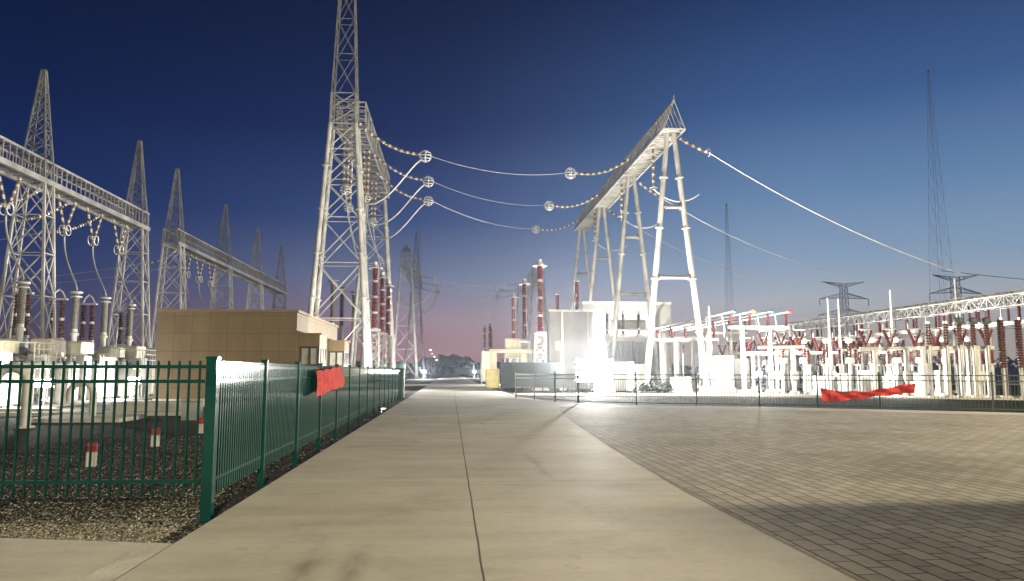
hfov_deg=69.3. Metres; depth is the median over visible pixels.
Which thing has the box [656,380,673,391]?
shrub
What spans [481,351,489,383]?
switch cabinet
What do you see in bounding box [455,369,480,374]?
end wall
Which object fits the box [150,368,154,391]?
door
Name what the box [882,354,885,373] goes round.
support insulator
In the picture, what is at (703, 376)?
floodlight
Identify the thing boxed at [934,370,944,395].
control cabinet
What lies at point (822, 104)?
sky
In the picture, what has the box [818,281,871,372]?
pylon
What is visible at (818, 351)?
disconnector
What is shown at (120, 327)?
arrester
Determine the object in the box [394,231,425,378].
line gantry
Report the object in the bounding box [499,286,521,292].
tension insulator
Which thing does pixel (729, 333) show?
bus portal
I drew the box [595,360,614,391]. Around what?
control cabinet
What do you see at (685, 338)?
bus portal
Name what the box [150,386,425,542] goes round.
verge
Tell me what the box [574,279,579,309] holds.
insulator post
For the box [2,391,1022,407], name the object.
yard path
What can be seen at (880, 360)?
current transformer
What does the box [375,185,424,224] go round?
jumper
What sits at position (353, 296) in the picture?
support insulator
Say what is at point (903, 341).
disconnector
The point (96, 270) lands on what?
drop cable
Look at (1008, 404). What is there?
lawn
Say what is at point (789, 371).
disconnector
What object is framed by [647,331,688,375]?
bus portal
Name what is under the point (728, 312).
busbar
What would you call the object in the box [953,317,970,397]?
insulator post
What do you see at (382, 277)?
insulator post
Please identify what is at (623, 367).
control cabinet
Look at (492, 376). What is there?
bus portal
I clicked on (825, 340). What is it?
current transformer
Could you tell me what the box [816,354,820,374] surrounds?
support insulator
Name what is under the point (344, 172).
suspension insulator
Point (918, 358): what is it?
current transformer
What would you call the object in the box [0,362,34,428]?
vent pipe
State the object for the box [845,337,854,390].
current transformer
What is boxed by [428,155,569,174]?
conductor
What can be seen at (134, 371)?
door
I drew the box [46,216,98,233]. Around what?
tension string
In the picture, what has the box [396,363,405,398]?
gate pillar
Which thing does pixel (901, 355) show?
disconnector
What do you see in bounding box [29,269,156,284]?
line wire
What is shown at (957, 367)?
support insulator
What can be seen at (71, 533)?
gravel
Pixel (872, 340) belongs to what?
current transformer
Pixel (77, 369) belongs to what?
door
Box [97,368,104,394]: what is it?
door
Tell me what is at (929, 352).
insulator post
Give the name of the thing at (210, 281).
insulator set
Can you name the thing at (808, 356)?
support insulator
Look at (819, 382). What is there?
control cabinet
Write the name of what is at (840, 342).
lightning pole
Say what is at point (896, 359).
current transformer
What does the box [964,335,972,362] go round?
current transformer
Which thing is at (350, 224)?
drop cable
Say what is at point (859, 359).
support insulator
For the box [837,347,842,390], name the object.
support insulator
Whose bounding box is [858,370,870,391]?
control cabinet
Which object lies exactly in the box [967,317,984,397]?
insulator post
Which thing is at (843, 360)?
support insulator
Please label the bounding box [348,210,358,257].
drop cable
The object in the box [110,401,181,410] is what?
concrete plinth
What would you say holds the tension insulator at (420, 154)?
attached to the line gantry at (362, 295)
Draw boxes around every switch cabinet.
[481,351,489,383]
[504,338,519,386]
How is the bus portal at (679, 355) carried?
on the ground at (429, 379)
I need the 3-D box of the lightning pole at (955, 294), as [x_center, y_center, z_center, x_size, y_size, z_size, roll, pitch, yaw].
[34.957,3.502,58.023,0.600,9.020,0.600,1,-6,-5]
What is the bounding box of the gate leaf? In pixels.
[501,362,563,391]
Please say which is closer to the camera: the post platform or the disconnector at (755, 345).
the post platform
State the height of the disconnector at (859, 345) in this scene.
5.170 m
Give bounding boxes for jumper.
[366,159,420,204]
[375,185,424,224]
[380,204,424,239]
[622,217,656,228]
[653,189,698,201]
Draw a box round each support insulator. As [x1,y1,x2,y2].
[328,280,338,323]
[339,286,346,339]
[350,291,354,331]
[360,322,363,366]
[800,354,803,387]
[806,348,811,393]
[807,350,812,392]
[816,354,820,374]
[821,347,826,388]
[833,354,836,382]
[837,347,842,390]
[842,349,845,372]
[853,347,858,390]
[857,349,862,369]
[865,354,869,369]
[869,350,873,387]
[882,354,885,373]
[886,350,891,387]
[891,350,895,385]
[899,352,903,384]
[909,350,914,370]
[936,350,942,395]
[954,350,959,394]
[980,350,985,393]
[990,350,995,394]
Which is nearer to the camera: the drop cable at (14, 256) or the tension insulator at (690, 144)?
the drop cable at (14, 256)
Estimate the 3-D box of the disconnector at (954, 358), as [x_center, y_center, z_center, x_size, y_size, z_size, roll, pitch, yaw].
[33.799,5.599,58.110,3.997,4.870,0.806,-1,-6,12]
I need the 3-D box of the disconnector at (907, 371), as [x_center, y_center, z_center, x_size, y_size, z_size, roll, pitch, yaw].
[25.372,4.667,49.542,3.997,4.870,0.806,-2,-6,15]
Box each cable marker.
[85,442,97,466]
[150,428,160,446]
[198,418,203,432]
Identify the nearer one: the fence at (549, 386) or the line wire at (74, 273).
the fence at (549, 386)
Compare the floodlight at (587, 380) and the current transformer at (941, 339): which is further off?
the floodlight at (587, 380)
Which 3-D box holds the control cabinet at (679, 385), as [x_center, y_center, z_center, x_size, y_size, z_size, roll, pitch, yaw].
[13.934,7.778,61.269,1.660,1.220,0.960,1,-6,-5]
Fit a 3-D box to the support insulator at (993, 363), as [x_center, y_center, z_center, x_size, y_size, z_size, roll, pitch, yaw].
[32.085,5.389,49.385,0.400,3.400,0.300,1,-6,-5]
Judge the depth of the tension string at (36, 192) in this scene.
46.91 m
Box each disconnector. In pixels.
[717,344,755,357]
[726,336,760,388]
[727,338,767,389]
[745,337,788,391]
[756,326,804,393]
[773,344,801,387]
[774,332,814,390]
[785,339,813,387]
[787,340,822,389]
[793,333,842,391]
[835,337,879,387]
[841,331,881,390]
[849,332,900,374]
[858,324,921,395]
[881,339,916,372]
[898,335,941,389]
[914,331,966,392]
[930,322,994,395]
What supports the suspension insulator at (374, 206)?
hanging from the line gantry at (362, 295)
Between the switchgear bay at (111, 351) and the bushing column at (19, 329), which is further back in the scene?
the switchgear bay at (111, 351)
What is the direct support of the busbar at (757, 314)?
on the bus portal at (742, 344)
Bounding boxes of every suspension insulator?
[340,141,350,194]
[343,163,353,211]
[363,150,370,202]
[369,182,377,226]
[592,211,595,241]
[618,181,622,217]
[649,146,657,188]
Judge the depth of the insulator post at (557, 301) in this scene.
90.98 m
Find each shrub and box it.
[631,381,650,392]
[645,380,658,392]
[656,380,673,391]
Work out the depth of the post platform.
46.58 m
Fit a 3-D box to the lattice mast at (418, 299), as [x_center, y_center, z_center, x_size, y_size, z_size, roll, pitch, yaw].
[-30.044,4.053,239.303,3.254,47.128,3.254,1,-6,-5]
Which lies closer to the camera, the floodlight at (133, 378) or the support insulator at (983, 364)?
the floodlight at (133, 378)
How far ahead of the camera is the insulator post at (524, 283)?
80.37 m
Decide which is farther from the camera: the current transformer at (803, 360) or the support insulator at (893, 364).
the current transformer at (803, 360)
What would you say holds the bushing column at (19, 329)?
on the switchgear bay at (24, 350)
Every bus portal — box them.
[485,349,531,387]
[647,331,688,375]
[653,328,718,389]
[668,326,715,387]
[694,321,747,368]
[728,313,789,392]
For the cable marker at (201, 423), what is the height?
0.420 m
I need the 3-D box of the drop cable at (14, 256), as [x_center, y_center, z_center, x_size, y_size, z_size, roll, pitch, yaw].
[-27.853,-2.427,41.460,2.949,3.916,0.104,-4,-8,34]
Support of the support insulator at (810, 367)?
on the ground at (429, 379)
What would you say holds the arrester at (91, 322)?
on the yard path
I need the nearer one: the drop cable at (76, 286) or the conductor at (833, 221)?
the drop cable at (76, 286)
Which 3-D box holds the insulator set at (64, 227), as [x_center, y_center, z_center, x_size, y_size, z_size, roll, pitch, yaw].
[-29.555,-4.833,49.049,0.478,2.613,2.393,1,-6,-5]
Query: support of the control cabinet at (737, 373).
on the ground at (429, 379)
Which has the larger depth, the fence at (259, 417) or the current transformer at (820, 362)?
the current transformer at (820, 362)
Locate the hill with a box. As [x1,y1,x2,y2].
[412,354,480,367]
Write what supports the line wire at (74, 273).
attached to the tension string at (151, 262)
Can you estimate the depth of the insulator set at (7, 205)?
42.45 m
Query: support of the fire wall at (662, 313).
on the ground at (429, 379)
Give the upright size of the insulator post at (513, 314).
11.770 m
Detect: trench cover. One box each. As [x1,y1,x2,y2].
[0,408,59,411]
[0,411,203,416]
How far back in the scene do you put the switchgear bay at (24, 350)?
39.61 m
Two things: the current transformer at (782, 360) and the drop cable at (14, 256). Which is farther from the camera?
the current transformer at (782, 360)
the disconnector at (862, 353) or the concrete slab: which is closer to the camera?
the concrete slab
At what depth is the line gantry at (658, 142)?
75.09 m
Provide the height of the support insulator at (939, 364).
3.400 m
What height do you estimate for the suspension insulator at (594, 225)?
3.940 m
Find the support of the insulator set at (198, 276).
attached to the gantry at (248, 276)
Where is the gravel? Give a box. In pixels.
[0,435,343,543]
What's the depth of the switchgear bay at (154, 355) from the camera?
54.08 m
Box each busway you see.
[764,292,1023,395]
[787,289,1023,386]
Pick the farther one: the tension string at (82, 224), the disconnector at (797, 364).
the disconnector at (797, 364)
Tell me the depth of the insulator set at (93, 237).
52.63 m
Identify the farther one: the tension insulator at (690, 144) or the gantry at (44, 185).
the tension insulator at (690, 144)
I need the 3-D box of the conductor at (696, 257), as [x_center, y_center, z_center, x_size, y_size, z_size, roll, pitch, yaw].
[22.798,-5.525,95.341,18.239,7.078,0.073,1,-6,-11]
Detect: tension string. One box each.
[0,191,40,206]
[10,203,68,221]
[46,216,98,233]
[145,251,176,263]
[158,257,191,269]
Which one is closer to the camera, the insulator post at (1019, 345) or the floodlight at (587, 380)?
the insulator post at (1019, 345)
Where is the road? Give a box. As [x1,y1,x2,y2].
[115,374,1023,580]
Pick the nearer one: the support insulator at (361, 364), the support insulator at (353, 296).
the support insulator at (353, 296)
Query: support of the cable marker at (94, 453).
on the ground at (429, 379)
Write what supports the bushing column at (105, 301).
on the switchgear bay at (111, 351)
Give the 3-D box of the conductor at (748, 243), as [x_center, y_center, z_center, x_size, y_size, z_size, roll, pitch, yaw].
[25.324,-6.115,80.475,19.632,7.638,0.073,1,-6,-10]
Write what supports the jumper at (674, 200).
hanging from the line gantry at (658, 142)
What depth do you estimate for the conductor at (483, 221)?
93.42 m
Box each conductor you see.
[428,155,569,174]
[430,200,532,228]
[432,181,541,205]
[438,279,504,285]
[621,218,752,275]
[664,199,827,270]
[709,152,965,275]
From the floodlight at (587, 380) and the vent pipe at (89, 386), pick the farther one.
the floodlight at (587, 380)
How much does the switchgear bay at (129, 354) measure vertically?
3.400 m
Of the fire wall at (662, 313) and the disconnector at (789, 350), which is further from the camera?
the fire wall at (662, 313)
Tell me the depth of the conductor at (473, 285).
177.03 m
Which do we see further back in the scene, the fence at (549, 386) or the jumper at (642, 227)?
the jumper at (642, 227)
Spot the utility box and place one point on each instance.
(192, 409)
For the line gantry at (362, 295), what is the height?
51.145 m
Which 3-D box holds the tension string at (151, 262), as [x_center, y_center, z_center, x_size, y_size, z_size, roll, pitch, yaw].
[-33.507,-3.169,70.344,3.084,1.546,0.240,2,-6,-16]
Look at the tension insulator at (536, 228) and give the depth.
103.23 m
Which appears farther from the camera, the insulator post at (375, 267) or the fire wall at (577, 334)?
the fire wall at (577, 334)
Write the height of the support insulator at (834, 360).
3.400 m
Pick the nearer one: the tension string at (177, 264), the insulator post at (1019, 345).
the insulator post at (1019, 345)
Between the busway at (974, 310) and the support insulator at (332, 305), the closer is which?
the busway at (974, 310)
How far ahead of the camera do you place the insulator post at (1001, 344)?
45.57 m
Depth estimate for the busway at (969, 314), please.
72.18 m
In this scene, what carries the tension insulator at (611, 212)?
attached to the line gantry at (658, 142)
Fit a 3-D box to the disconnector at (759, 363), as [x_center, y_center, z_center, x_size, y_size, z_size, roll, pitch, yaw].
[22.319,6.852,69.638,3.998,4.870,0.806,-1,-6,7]
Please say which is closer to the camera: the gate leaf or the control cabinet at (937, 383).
the control cabinet at (937, 383)
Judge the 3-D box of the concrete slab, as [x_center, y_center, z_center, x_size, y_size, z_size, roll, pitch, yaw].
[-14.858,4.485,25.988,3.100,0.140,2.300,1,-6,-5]
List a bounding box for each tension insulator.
[359,123,431,162]
[368,149,433,186]
[376,173,432,205]
[413,269,437,280]
[416,278,438,287]
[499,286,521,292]
[532,219,577,233]
[544,194,597,210]
[565,158,628,178]
[608,210,621,220]
[639,182,658,199]
[679,137,710,156]
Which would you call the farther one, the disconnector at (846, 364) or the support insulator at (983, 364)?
the disconnector at (846, 364)
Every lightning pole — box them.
[559,312,564,390]
[708,306,712,386]
[827,298,832,389]
[837,298,842,372]
[889,290,893,374]
[954,278,960,392]
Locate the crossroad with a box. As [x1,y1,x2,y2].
[117,383,1019,385]
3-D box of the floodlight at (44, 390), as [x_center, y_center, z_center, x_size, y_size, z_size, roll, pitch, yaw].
[-21.126,4.670,33.353,0.900,1.395,0.794,1,-6,-5]
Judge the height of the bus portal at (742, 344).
6.370 m
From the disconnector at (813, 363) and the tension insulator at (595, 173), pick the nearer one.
the disconnector at (813, 363)
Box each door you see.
[67,368,78,396]
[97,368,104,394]
[129,368,135,393]
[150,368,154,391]
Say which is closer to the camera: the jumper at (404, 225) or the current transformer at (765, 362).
the current transformer at (765, 362)
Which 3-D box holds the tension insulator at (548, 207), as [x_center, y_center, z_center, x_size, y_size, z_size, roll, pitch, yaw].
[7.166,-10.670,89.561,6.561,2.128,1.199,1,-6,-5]
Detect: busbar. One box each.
[655,309,736,337]
[661,309,755,337]
[672,309,773,337]
[681,309,792,337]
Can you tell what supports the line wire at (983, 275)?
attached to the lattice mast at (929, 99)
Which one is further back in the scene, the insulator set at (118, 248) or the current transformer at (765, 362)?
the current transformer at (765, 362)
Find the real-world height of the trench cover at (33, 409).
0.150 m
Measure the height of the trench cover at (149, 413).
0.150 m
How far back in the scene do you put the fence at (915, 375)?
30.36 m
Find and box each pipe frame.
[682,345,728,376]
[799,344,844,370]
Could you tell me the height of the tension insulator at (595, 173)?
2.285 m
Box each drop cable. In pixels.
[5,216,24,279]
[63,237,77,289]
[92,246,106,295]
[117,256,131,302]
[186,279,193,308]
[198,283,204,308]
[345,195,358,249]
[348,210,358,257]
[365,202,383,263]
[373,227,388,279]
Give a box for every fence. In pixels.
[0,361,205,497]
[192,356,401,523]
[515,372,553,399]
[554,372,576,401]
[577,372,634,403]
[635,372,758,405]
[757,372,878,407]
[877,372,991,409]
[990,372,1023,411]
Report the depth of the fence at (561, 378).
38.43 m
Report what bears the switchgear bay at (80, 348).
on the yard path
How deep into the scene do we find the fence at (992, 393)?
29.19 m
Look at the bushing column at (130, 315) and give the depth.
54.00 m
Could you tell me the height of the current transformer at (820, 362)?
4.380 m
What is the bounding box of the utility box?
[180,399,204,419]
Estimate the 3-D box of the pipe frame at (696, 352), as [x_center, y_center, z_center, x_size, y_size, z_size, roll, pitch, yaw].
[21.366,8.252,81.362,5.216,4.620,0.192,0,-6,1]
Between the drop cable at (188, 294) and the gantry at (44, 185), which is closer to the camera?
the gantry at (44, 185)
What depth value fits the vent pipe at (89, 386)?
26.11 m
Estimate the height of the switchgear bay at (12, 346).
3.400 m
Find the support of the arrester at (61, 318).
on the yard path
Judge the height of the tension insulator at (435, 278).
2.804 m
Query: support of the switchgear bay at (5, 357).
on the ground at (429, 379)
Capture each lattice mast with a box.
[413,232,421,371]
[725,203,735,351]
[927,70,956,368]
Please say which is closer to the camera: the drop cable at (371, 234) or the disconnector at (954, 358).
the disconnector at (954, 358)
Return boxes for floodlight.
[34,379,55,407]
[128,377,141,400]
[576,359,612,392]
[698,372,707,391]
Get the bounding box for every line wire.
[0,263,140,279]
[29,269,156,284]
[941,270,1023,279]
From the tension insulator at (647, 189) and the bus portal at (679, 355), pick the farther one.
the tension insulator at (647, 189)
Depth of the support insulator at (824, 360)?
52.78 m
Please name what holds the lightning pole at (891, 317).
on the ground at (429, 379)
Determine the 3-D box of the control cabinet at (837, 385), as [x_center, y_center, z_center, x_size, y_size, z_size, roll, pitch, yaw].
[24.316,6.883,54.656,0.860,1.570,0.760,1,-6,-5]
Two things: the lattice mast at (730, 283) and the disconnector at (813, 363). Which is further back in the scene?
the lattice mast at (730, 283)
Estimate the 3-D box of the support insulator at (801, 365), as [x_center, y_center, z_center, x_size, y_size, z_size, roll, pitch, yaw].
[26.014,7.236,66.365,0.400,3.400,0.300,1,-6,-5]
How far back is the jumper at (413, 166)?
69.88 m
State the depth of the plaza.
11.27 m
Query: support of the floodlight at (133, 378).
on the ground at (429, 379)
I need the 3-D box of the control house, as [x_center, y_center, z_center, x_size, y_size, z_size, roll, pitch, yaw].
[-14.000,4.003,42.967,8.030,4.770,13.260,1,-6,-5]
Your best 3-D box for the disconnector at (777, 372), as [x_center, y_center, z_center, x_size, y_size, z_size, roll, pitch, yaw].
[21.388,6.085,62.581,3.997,4.870,0.806,-1,-6,12]
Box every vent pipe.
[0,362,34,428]
[66,379,96,415]
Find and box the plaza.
[559,407,1023,580]
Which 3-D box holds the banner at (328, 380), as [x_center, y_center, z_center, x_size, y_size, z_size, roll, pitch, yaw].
[-4.114,2.035,16.874,0.116,0.631,4.051,1,-6,-5]
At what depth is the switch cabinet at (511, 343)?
79.07 m
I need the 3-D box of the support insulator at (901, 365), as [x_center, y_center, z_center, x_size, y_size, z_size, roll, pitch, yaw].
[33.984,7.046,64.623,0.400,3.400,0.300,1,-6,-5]
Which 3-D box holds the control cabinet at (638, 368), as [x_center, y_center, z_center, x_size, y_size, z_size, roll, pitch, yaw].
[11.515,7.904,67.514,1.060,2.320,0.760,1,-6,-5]
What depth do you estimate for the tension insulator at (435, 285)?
190.07 m
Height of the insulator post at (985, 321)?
5.070 m
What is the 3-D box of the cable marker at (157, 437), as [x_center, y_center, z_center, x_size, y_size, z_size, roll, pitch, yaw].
[-8.195,3.370,17.022,0.176,0.420,0.176,2,-6,-16]
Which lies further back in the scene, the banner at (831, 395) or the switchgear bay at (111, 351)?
the switchgear bay at (111, 351)
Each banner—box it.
[316,366,343,396]
[820,383,915,401]
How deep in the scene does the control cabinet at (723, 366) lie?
62.31 m
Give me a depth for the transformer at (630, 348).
76.89 m
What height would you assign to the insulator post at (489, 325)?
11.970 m
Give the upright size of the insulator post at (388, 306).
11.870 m
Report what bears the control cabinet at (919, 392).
on the ground at (429, 379)
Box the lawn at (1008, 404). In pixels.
[535,397,1023,412]
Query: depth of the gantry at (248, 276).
79.95 m
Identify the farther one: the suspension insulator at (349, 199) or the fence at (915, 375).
the suspension insulator at (349, 199)
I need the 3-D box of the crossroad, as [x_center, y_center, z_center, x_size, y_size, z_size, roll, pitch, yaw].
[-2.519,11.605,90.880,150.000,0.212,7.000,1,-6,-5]
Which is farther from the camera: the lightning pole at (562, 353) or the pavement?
the lightning pole at (562, 353)
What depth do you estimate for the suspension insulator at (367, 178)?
75.66 m
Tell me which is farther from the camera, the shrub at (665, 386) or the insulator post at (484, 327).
the insulator post at (484, 327)
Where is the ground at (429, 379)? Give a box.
[0,374,1020,541]
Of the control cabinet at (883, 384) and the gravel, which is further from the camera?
the control cabinet at (883, 384)
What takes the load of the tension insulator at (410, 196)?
attached to the line gantry at (362, 295)
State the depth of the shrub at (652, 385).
57.63 m
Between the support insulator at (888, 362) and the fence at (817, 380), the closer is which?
the fence at (817, 380)
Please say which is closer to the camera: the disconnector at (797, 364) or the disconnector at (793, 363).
the disconnector at (793, 363)
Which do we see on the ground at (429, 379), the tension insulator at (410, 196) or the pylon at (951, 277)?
the pylon at (951, 277)
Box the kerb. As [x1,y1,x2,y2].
[78,543,172,580]
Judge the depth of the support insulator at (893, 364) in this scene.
57.05 m
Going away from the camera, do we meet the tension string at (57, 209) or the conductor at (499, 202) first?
the tension string at (57, 209)
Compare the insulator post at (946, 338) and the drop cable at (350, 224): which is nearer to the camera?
the insulator post at (946, 338)
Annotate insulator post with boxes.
[368,262,382,367]
[375,272,388,367]
[382,281,394,367]
[482,324,486,350]
[487,323,492,350]
[508,293,518,361]
[519,278,531,386]
[532,259,546,390]
[555,293,558,309]
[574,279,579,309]
[925,321,938,398]
[942,321,956,397]
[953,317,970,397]
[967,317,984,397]
[980,317,997,397]
[996,317,1012,397]
[1013,317,1023,397]
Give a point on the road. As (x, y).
(449, 477)
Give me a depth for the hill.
516.30 m
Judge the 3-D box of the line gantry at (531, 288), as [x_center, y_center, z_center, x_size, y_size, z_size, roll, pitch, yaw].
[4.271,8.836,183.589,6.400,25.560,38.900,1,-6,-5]
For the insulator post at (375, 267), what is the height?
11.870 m
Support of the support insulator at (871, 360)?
on the ground at (429, 379)
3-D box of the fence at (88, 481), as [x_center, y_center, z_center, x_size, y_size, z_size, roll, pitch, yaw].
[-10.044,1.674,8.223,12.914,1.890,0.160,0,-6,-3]
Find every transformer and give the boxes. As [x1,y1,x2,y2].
[599,311,665,382]
[763,343,768,388]
[775,337,787,392]
[800,337,809,392]
[818,343,824,374]
[820,337,831,389]
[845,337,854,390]
[868,336,877,362]
[878,342,882,388]
[889,336,901,385]
[914,336,925,391]
[939,336,943,362]
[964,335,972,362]
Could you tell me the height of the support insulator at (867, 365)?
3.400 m
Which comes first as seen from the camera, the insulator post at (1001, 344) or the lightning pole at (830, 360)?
the insulator post at (1001, 344)
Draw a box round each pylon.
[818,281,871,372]
[928,275,985,369]
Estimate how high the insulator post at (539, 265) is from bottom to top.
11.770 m
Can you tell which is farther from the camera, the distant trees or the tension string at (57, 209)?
the distant trees
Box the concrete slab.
[31,414,143,422]
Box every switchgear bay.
[0,339,65,405]
[0,352,12,407]
[12,339,91,402]
[30,341,117,399]
[65,346,155,397]
[114,346,155,395]
[118,348,155,378]
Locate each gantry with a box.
[0,69,150,398]
[150,168,286,347]
[308,0,395,368]
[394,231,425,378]
[512,264,548,361]
[570,95,714,391]
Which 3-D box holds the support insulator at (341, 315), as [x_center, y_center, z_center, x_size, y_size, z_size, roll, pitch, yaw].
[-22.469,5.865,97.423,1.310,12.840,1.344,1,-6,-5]
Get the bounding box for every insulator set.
[0,174,21,216]
[56,194,76,236]
[86,207,103,246]
[112,219,127,255]
[182,251,191,278]
[195,256,203,282]
[208,262,215,287]
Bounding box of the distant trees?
[118,356,1023,373]
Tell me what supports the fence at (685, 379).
on the ground at (429, 379)
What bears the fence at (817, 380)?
on the ground at (429, 379)
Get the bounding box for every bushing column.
[14,281,30,346]
[69,291,82,340]
[99,297,110,346]
[124,304,135,358]
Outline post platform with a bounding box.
[917,346,993,396]
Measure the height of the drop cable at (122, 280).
3.916 m
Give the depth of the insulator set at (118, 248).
56.71 m
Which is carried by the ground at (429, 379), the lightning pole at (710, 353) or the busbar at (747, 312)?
the lightning pole at (710, 353)
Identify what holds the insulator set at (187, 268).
hanging from the gantry at (248, 276)
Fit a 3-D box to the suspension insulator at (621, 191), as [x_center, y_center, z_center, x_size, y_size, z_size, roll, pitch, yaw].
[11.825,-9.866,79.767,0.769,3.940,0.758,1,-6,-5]
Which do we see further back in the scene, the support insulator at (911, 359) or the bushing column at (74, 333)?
the support insulator at (911, 359)
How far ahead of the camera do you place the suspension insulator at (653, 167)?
67.29 m
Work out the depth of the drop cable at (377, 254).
87.86 m
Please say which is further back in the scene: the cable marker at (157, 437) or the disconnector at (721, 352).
the disconnector at (721, 352)
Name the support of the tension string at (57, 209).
attached to the gantry at (44, 185)
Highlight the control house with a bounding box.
[152,309,350,406]
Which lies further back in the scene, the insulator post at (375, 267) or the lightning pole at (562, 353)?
the insulator post at (375, 267)
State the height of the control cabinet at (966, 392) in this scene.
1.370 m
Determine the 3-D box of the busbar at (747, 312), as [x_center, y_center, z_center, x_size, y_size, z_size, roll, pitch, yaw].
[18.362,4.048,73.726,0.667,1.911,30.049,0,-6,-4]
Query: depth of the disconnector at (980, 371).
48.43 m
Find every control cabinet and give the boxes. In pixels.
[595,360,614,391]
[613,362,633,390]
[634,364,643,385]
[669,377,690,391]
[710,356,735,391]
[734,358,751,390]
[812,376,823,393]
[835,373,847,390]
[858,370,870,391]
[881,376,894,388]
[905,373,922,394]
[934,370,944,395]
[965,376,974,394]
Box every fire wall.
[548,310,593,388]
[582,301,671,383]
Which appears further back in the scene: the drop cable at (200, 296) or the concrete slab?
the drop cable at (200, 296)
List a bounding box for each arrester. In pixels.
[11,284,33,338]
[47,289,68,339]
[79,294,97,342]
[117,303,128,379]
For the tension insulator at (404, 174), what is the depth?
76.99 m
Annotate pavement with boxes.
[0,538,171,580]
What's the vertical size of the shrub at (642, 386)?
0.999 m
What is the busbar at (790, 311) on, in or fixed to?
on the bus portal at (742, 344)
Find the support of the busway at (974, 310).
on the ground at (429, 379)
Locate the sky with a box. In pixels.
[0,0,1023,367]
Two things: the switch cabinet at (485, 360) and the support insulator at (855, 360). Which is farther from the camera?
the switch cabinet at (485, 360)
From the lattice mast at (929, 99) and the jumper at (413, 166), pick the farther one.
the lattice mast at (929, 99)
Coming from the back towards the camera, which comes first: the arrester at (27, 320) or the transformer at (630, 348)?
the transformer at (630, 348)
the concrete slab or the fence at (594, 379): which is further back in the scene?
the fence at (594, 379)
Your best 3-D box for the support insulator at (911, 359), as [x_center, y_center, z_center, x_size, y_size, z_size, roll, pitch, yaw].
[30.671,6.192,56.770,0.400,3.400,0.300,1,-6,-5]
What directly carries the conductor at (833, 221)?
attached to the tension insulator at (690, 144)
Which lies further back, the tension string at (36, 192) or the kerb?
the tension string at (36, 192)

